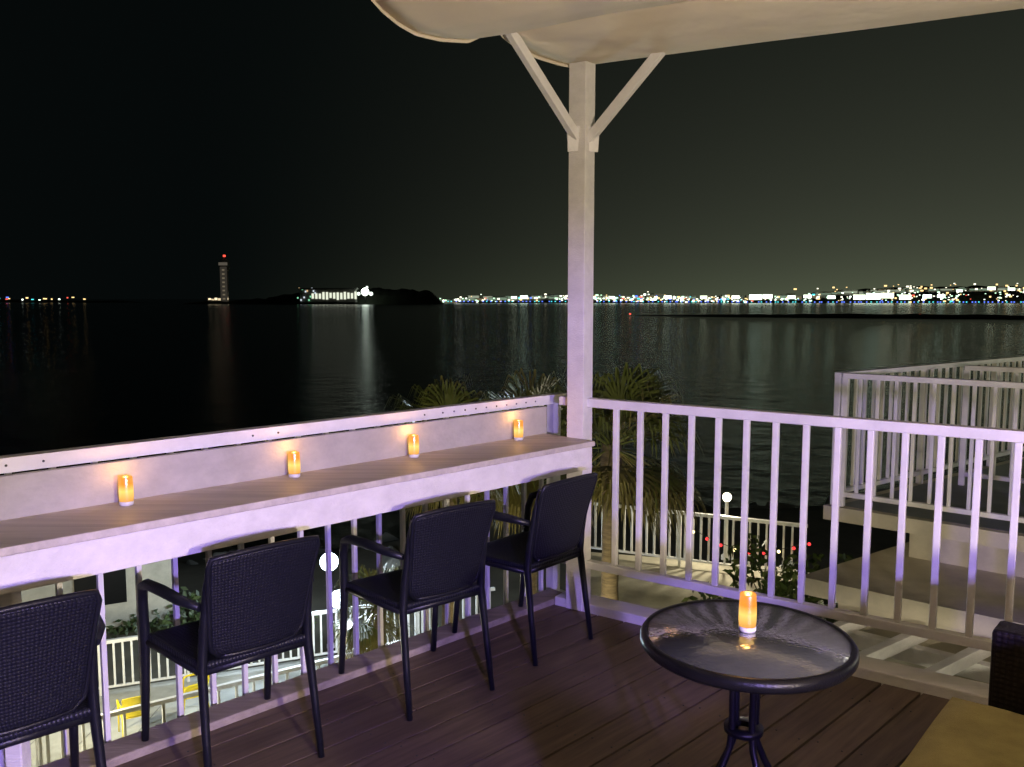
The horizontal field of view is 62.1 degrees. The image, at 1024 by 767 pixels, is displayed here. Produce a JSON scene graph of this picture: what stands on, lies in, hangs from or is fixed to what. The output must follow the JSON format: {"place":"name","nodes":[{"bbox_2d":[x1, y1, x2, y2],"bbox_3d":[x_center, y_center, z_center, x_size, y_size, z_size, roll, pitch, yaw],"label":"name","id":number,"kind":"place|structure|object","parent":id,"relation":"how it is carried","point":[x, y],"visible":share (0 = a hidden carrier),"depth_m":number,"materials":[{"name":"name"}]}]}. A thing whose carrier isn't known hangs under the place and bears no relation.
{"place":"outdoors","nodes":[
{"label":"outdoors","id":0,"kind":"place"},
{"bbox_2d":[0,299,148,302],"bbox_3d":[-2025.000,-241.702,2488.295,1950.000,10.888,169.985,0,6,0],"label":"hills","id":1,"kind":"structure","parent":0,"point":[44,301],"depth_m":2432.76,"materials":[{"name":"black"}]},
{"bbox_2d":[30,654,347,766],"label":"promenade pavement","id":2,"kind":"structure","parent":0,"point":[161,690],"depth_m":16.38,"materials":[{"name":"concrete"}]},
{"bbox_2d":[35,738,39,766],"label":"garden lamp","id":3,"kind":"object","parent":2,"relation":"on","point":[37,752],"depth_m":13.61,"materials":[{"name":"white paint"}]},
{"bbox_2d":[116,696,140,736],"bbox_3d":[-6.690,5.827,15.032,0.530,0.821,0.555,-3,6,-28],"label":"plastic garden chair","id":4,"kind":"object","parent":2,"relation":"on","point":[131,701],"visible":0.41,"depth_m":14.81,"materials":[{"name":"yellow plastic"}]},
{"bbox_2d":[183,674,209,712],"bbox_3d":[-5.881,5.745,15.855,0.555,0.821,0.530,-3,6,-24],"label":"plastic garden chair","id":5,"kind":"object","parent":2,"relation":"on","point":[193,687],"visible":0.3,"depth_m":15.78,"materials":[{"name":"yellow plastic"}]},
{"bbox_2d":[38,640,399,765],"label":"promenade fence","id":6,"kind":"object","parent":2,"relation":"on","point":[164,701],"visible":0.16,"depth_m":14.11,"materials":[{"name":"white metal"}]},
{"bbox_2d":[97,587,494,695],"bbox_3d":[-4.962,5.418,17.769,9.848,1.100,0.080,-2,6,-22],"label":"promenade fence","id":7,"kind":"object","parent":2,"relation":"on","point":[122,640],"visible":0.17,"depth_m":17.66,"materials":[{"name":"white paint"}]},
{"bbox_2d":[320,553,337,647],"bbox_3d":[-4.020,4.791,18.766,0.400,2.150,0.400,0,6,0],"label":"garden lamp","id":8,"kind":"object","parent":2,"relation":"on","point":[334,561],"visible":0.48,"depth_m":18.57,"materials":[{"name":"white paint"}]},
{"bbox_2d":[332,591,339,661],"bbox_3d":[-3.280,5.014,16.176,0.340,2.220,0.340,0,6,0],"label":"garden lamp","id":9,"kind":"object","parent":2,"relation":"on","point":[334,600],"visible":0.23,"depth_m":15.99,"materials":[{"name":"white paint"}]},
{"bbox_2d":[185,287,444,303],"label":"island","id":10,"kind":"structure","parent":0,"point":[391,296],"depth_m":1749.38,"materials":[{"name":"black"}]},
{"bbox_2d":[208,255,229,301],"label":"control tower","id":11,"kind":"structure","parent":10,"relation":"on","point":[224,265],"depth_m":1766.43,"materials":[{"name":"concrete"}]},
{"bbox_2d":[297,288,358,301],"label":"lit waterfront building","id":12,"kind":"structure","parent":10,"relation":"on","point":[328,294],"depth_m":1715.05,"materials":[{"name":"concrete"}]},
{"bbox_2d":[357,286,372,303],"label":"flood light mast","id":13,"kind":"object","parent":10,"relation":"on","point":[364,291],"visible":1,"depth_m":1708.99,"materials":[{"name":"concrete"}]},
{"bbox_2d":[97,502,909,689],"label":"ground","id":14,"kind":"structure","parent":0,"point":[850,542],"depth_m":26.65,"materials":[{"name":"grey concrete"}]},
{"bbox_2d":[21,559,172,628],"bbox_3d":[-13.000,4.464,21.045,8.800,2.550,5.800,-3,6,-28],"label":"beach hut","id":15,"kind":"object","parent":14,"relation":"on","point":[120,594],"visible":0.01,"depth_m":20.25,"materials":[{"name":"concrete"}]},
{"bbox_2d":[106,586,317,638],"bbox_3d":[-7.820,5.682,21.072,6.287,1.117,2.620,0,6,0],"label":"shrub","id":16,"kind":"object","parent":14,"relation":"on","point":[167,621],"visible":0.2,"depth_m":20.38,"materials":[{"name":"green plant"}]},
{"bbox_2d":[332,562,415,659],"bbox_3d":[-2.406,4.806,15.302,1.822,3.206,1.978,0,6,0],"label":"fan palm tree","id":17,"kind":"object","parent":14,"relation":"on","point":[368,638],"visible":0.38,"depth_m":14.86,"materials":[{"name":"green plant"}]},
{"bbox_2d":[383,374,520,625],"bbox_3d":[-0.828,3.260,12.380,2.266,6.860,2.199,-5,7,-40],"label":"fan palm tree","id":18,"kind":"object","parent":14,"relation":"on","point":[451,393],"visible":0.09,"depth_m":11.91,"materials":[{"name":"green plant"}]},
{"bbox_2d":[464,368,599,593],"bbox_3d":[0.260,3.139,14.188,2.654,6.744,3.025,0,6,0],"label":"fan palm tree","id":19,"kind":"object","parent":14,"relation":"on","point":[514,508],"visible":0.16,"depth_m":13.60,"materials":[{"name":"green plant"}]},
{"bbox_2d":[185,489,887,567],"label":"shore rocks","id":20,"kind":"object","parent":14,"relation":"on","point":[388,562],"visible":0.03,"depth_m":31.79,"materials":[{"name":"stone"}]},
{"bbox_2d":[532,362,710,600],"bbox_3d":[1.294,3.203,11.748,2.662,7.100,2.706,0,6,0],"label":"fan palm tree","id":21,"kind":"object","parent":14,"relation":"on","point":[639,390],"visible":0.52,"depth_m":11.06,"materials":[{"name":"green plant"}]},
{"bbox_2d":[681,573,822,617],"bbox_3d":[3.029,3.523,10.604,1.650,2.618,2.200,-2,6,-17],"label":"shrub","id":22,"kind":"object","parent":14,"relation":"on","point":[789,589],"visible":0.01,"depth_m":10.36,"materials":[{"name":"green plant"}]},
{"bbox_2d":[832,621,990,682],"bbox_3d":[3.858,4.716,4.664,5.976,5.480,1.910,5,7,40],"label":"pergola","id":23,"kind":"object","parent":14,"relation":"on","point":[968,662],"visible":0.06,"depth_m":6.00,"materials":[{"name":"white paint"}]},
{"bbox_2d":[805,457,1023,683],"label":"walls","id":24,"kind":"structure","parent":14,"relation":"on","point":[991,571],"depth_m":6.76,"materials":[{"name":"beige paint"}]},
{"bbox_2d":[830,356,1023,503],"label":"rail","id":25,"kind":"object","parent":24,"relation":"on","point":[920,472],"visible":0.63,"depth_m":7.95,"materials":[{"name":"white paint"}]},
{"bbox_2d":[839,373,1023,522],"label":"rail","id":26,"kind":"object","parent":24,"relation":"on","point":[934,381],"visible":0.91,"depth_m":6.69,"materials":[{"name":"white paint"}]},
{"bbox_2d":[958,365,1023,484],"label":"rail","id":27,"kind":"object","parent":24,"relation":"on","point":[962,474],"visible":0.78,"depth_m":7.82,"materials":[{"name":"white paint"}]},
{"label":"terrace building","id":28,"kind":"object","parent":14,"relation":"on","visible":0},
{"bbox_2d":[38,588,988,766],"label":"deck edge kerb","id":29,"kind":"structure","parent":28,"relation":"on","point":[125,749],"depth_m":3.52,"materials":[{"name":"white paint"}]},
{"bbox_2d":[0,392,566,766],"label":"balcony railing","id":30,"kind":"object","parent":29,"relation":"on","point":[54,459],"visible":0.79,"depth_m":3.51,"materials":[{"name":"white paint"}]},
{"bbox_2d":[505,32,665,610],"bbox_3d":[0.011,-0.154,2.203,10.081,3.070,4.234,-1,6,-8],"label":"canopy post","id":31,"kind":"object","parent":29,"relation":"on","point":[583,128],"visible":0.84,"depth_m":4.21,"materials":[{"name":"white paint"}]},
{"bbox_2d":[371,0,1023,67],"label":"shade canopy","id":32,"kind":"object","parent":31,"relation":"attached to","point":[564,33],"visible":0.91,"depth_m":3.41,"materials":[{"name":"fabric"}]},
{"bbox_2d":[559,395,1023,651],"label":"balcony railing","id":33,"kind":"object","parent":29,"relation":"on","point":[979,435],"visible":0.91,"depth_m":3.70,"materials":[{"name":"white paint"}]},
{"bbox_2d":[115,604,949,766],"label":"deck floor","id":34,"kind":"structure","parent":28,"relation":"on","point":[611,693],"depth_m":3.27,"materials":[{"name":"wood"}]},
{"bbox_2d":[0,589,106,766],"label":"woven armchair","id":35,"kind":"object","parent":34,"relation":"on","point":[49,685],"visible":1,"depth_m":2.31,"materials":[{"name":"black wicker"}]},
{"bbox_2d":[137,535,324,766],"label":"woven armchair","id":36,"kind":"object","parent":34,"relation":"on","point":[255,604],"visible":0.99,"depth_m":2.79,"materials":[{"name":"black wicker"}]},
{"bbox_2d":[0,406,594,766],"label":"bar counter","id":37,"kind":"object","parent":34,"relation":"on","point":[60,525],"visible":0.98,"depth_m":3.10,"materials":[{"name":"white wood"}]},
{"bbox_2d":[118,475,133,505],"bbox_3d":[-1.319,0.366,2.905,0.048,0.099,0.048,-3,7,-30],"label":"led candle","id":38,"kind":"object","parent":37,"relation":"on","point":[126,490],"visible":1,"depth_m":2.89,"materials":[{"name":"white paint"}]},
{"bbox_2d":[288,451,300,477],"bbox_3d":[-0.862,0.320,3.365,0.048,0.099,0.048,-3,7,-31],"label":"led candle","id":39,"kind":"object","parent":37,"relation":"on","point":[294,468],"visible":1,"depth_m":3.35,"materials":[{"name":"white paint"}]},
{"bbox_2d":[408,434,418,457],"bbox_3d":[-0.438,0.278,3.787,0.048,0.099,0.048,5,7,39],"label":"led candle","id":40,"kind":"object","parent":37,"relation":"on","point":[413,445],"visible":1,"depth_m":3.77,"materials":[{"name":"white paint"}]},
{"bbox_2d":[514,420,522,439],"bbox_3d":[0.033,0.232,4.247,0.048,0.099,0.048,0,6,3],"label":"led candle","id":41,"kind":"object","parent":37,"relation":"on","point":[518,429],"visible":1,"depth_m":4.23,"materials":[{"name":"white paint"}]},
{"bbox_2d":[338,499,495,720],"bbox_3d":[-0.371,0.850,3.495,0.530,0.821,0.555,-5,7,-39],"label":"woven armchair","id":42,"kind":"object","parent":34,"relation":"on","point":[443,557],"visible":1,"depth_m":3.32,"materials":[{"name":"black wicker"}]},
{"bbox_2d":[452,472,597,665],"bbox_3d":[0.081,0.802,3.979,0.555,0.821,0.530,5,8,42],"label":"woven armchair","id":43,"kind":"object","parent":34,"relation":"on","point":[552,533],"visible":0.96,"depth_m":3.81,"materials":[{"name":"black wicker"}]},
{"bbox_2d":[640,599,859,766],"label":"bistro table","id":44,"kind":"object","parent":34,"relation":"on","point":[782,650],"visible":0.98,"depth_m":2.23,"materials":[{"name":"black glass"}]},
{"bbox_2d":[738,591,756,632],"bbox_3d":[0.640,0.620,2.308,0.048,0.105,0.048,-3,7,-29],"label":"led candle","id":45,"kind":"object","parent":44,"relation":"on","point":[747,611],"visible":1,"depth_m":2.29,"materials":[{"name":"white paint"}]},
{"bbox_2d":[900,621,1023,766],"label":"wicker sofa","id":46,"kind":"object","parent":34,"relation":"on","point":[961,733],"visible":1,"depth_m":2.35,"materials":[{"name":"fabric"}]},
{"bbox_2d":[0,299,1023,549],"bbox_3d":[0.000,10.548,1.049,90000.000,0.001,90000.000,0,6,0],"label":"sea","id":47,"kind":"structure","parent":0,"point":[72,375],"depth_m":142.50,"materials":[{"name":"black liquid"}]},
{"bbox_2d":[635,313,1023,319],"bbox_3d":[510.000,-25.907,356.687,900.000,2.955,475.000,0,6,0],"label":"breakwater","id":48,"kind":"object","parent":47,"relation":"in","point":[939,316],"visible":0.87,"depth_m":474.14,"materials":[{"name":"black stone"}]},
{"bbox_2d":[0,0,1023,298],"label":"sky","id":49,"kind":"structure","parent":0,"point":[144,144],"materials":[{"name":"black"}]},
{"bbox_2d":[6,283,1023,302],"bbox_3d":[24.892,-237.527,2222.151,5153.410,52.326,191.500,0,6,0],"label":"city lights","id":50,"kind":"object","parent":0,"point":[873,295],"visible":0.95,"depth_m":2139.58},
{"bbox_2d":[590,552,827,618],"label":"terrace","id":51,"kind":"structure","parent":0,"point":[654,595],"depth_m":15.31,"materials":[{"name":"beige concrete"}]},
{"bbox_2d":[591,502,807,572],"bbox_3d":[3.300,2.971,16.199,4.407,1.080,0.070,3,6,25],"label":"terrace fence","id":52,"kind":"object","parent":51,"relation":"on","point":[725,518],"visible":0.45,"depth_m":16.09,"materials":[{"name":"white paint"}]},
{"bbox_2d":[693,530,810,554],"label":"string lights","id":53,"kind":"object","parent":52,"relation":"attached to","point":[778,550],"visible":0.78,"depth_m":15.46},
{"bbox_2d":[721,493,730,559],"bbox_3d":[4.200,2.797,16.659,0.180,1.335,0.180,0,6,0],"label":"garden lamp","id":54,"kind":"object","parent":51,"relation":"on","point":[726,497],"visible":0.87,"depth_m":16.61,"materials":[{"name":"white metal"}]},
{"bbox_2d":[723,533,852,622],"bbox_3d":[4.106,3.315,11.945,2.386,2.333,1.739,0,6,0],"label":"shrub","id":55,"kind":"object","parent":51,"relation":"on","point":[787,574],"visible":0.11,"depth_m":12.09,"materials":[{"name":"green plant"}]},
{"bbox_2d":[464,285,1023,302],"bbox_3d":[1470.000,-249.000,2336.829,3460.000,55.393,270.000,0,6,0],"label":"hills","id":56,"kind":"structure","parent":0,"point":[975,297],"depth_m":2232.72,"materials":[{"name":"black"}]},
{"bbox_2d":[439,286,1023,302],"bbox_3d":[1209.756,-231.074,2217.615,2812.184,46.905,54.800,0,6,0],"label":"city buildings","id":57,"kind":"structure","parent":56,"relation":"on","point":[661,296],"depth_m":2204.41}
]}

